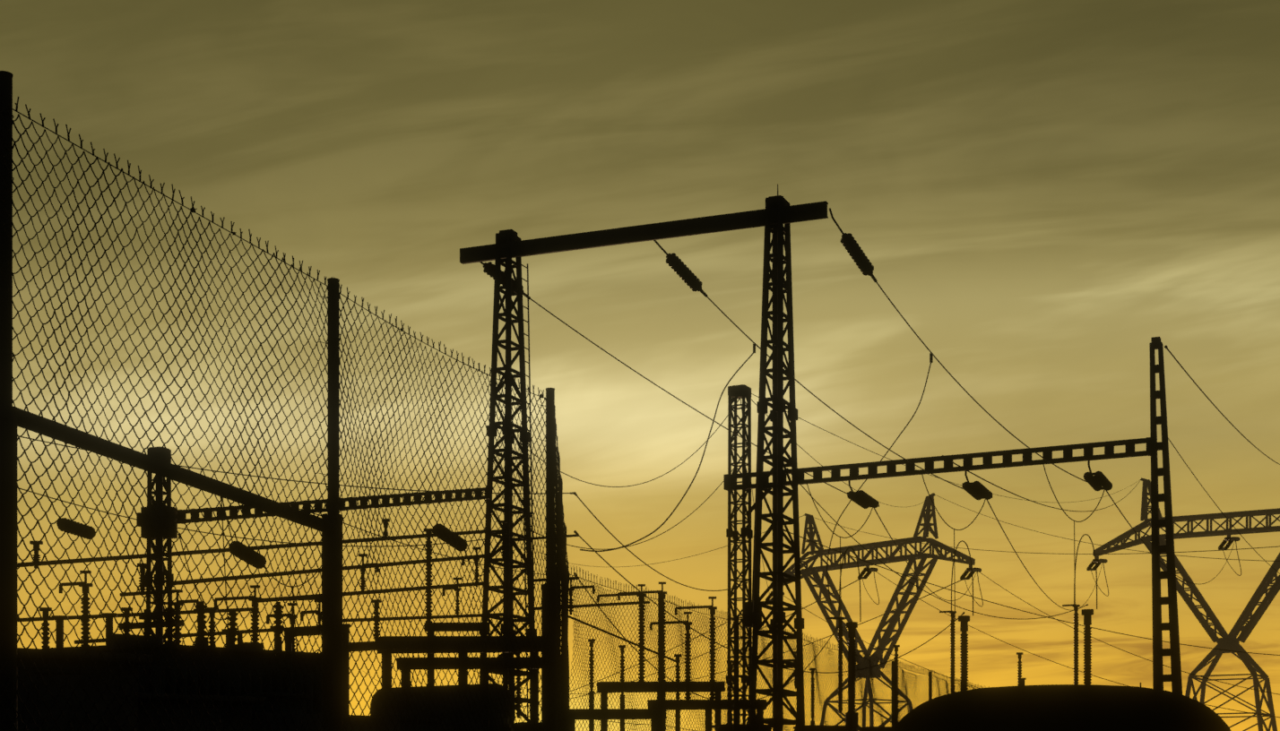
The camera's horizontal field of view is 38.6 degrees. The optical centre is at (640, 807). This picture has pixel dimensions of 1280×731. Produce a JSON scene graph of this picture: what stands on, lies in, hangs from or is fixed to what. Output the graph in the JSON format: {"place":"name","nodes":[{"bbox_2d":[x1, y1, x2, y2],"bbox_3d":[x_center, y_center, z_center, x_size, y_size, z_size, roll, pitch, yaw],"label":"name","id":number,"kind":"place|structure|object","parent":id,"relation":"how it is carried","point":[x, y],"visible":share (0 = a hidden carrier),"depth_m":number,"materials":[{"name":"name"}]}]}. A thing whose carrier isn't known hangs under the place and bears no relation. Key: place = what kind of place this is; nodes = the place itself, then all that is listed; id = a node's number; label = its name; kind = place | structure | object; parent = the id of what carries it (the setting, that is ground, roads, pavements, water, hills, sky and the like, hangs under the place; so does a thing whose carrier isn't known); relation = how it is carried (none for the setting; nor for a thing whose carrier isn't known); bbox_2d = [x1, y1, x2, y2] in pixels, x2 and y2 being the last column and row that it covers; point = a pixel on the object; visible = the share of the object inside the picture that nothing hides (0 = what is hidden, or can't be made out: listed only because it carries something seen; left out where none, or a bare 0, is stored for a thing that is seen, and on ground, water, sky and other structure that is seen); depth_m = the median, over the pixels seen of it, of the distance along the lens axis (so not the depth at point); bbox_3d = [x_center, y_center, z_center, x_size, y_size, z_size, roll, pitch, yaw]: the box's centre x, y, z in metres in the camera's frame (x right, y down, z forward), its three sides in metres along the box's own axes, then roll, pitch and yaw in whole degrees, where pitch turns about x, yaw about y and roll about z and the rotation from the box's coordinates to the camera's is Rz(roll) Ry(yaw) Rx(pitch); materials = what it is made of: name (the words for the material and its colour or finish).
{"place":"outdoors","nodes":[
{"label":"outdoors","id":0,"kind":"place"},
{"bbox_2d":[0,0,1279,730],"label":"sky","id":1,"kind":"structure","parent":0,"point":[1043,192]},
{"label":"ground","id":2,"kind":"structure","parent":0,"visible":0},
{"bbox_2d":[17,648,399,730],"bbox_3d":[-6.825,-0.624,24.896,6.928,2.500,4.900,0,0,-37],"label":"switchgear house","id":3,"kind":"structure","parent":2,"relation":"on","point":[87,683],"depth_m":22.34,"materials":[{"name":"concrete"}]},
{"bbox_2d":[88,609,515,730],"bbox_3d":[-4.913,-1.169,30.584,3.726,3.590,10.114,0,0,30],"label":"transformer","id":4,"kind":"object","parent":2,"relation":"on","point":[142,678],"visible":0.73,"depth_m":27.29,"materials":[{"name":"paint"}]},
{"bbox_2d":[33,667,890,730],"bbox_3d":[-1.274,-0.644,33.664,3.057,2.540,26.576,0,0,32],"label":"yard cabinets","id":5,"kind":"object","parent":2,"relation":"on","point":[266,707],"visible":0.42,"depth_m":26.17,"materials":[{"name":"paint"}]},
{"bbox_2d":[0,70,963,730],"bbox_3d":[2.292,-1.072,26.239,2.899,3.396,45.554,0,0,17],"label":"fence posts","id":6,"kind":"object","parent":2,"relation":"on","point":[9,515],"visible":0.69,"depth_m":8.13,"materials":[{"name":"metal"}]},
{"bbox_2d":[0,88,986,730],"bbox_3d":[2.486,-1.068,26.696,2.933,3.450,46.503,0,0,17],"label":"chain link fence","id":7,"kind":"object","parent":2,"relation":"on","point":[563,575],"visible":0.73,"depth_m":9.04,"materials":[{"name":"metal"}]},
{"bbox_2d":[17,183,1167,730],"bbox_3d":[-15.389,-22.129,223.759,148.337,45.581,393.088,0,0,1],"label":"substation equipment","id":8,"kind":"object","parent":2,"relation":"on","point":[779,214],"visible":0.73,"depth_m":37.91,"materials":[{"name":"metal"}]},
{"bbox_2d":[31,233,1239,726],"bbox_3d":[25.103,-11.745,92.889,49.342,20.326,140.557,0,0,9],"label":"insulators","id":9,"kind":"object","parent":8,"relation":"attached to","point":[865,267],"visible":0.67,"depth_m":38.07,"materials":[{"name":"ceramic"}]},
{"bbox_2d":[17,282,1279,717],"bbox_3d":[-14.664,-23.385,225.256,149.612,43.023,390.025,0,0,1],"label":"conductors","id":10,"kind":"object","parent":8,"relation":"on","point":[596,551],"visible":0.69,"depth_m":45.50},
{"bbox_2d":[768,477,1279,730],"bbox_3d":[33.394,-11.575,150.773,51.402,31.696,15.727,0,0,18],"label":"pylons","id":11,"kind":"object","parent":2,"relation":"on","point":[1231,641],"visible":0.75,"depth_m":151.06,"materials":[{"name":"black metal"}]},
{"bbox_2d":[891,684,1231,730],"bbox_3d":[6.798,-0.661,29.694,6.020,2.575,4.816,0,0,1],"label":"earth mound","id":12,"kind":"object","parent":2,"relation":"on","point":[1069,708],"visible":1,"depth_m":28.02,"materials":[{"name":"black soil"}]},
{"bbox_2d":[1149,337,1182,694],"bbox_3d":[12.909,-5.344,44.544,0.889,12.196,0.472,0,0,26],"label":"ladder pole","id":13,"kind":"object","parent":2,"relation":"on","point":[1160,652],"visible":0.81,"depth_m":44.46,"materials":[{"name":"metal"}]}
]}

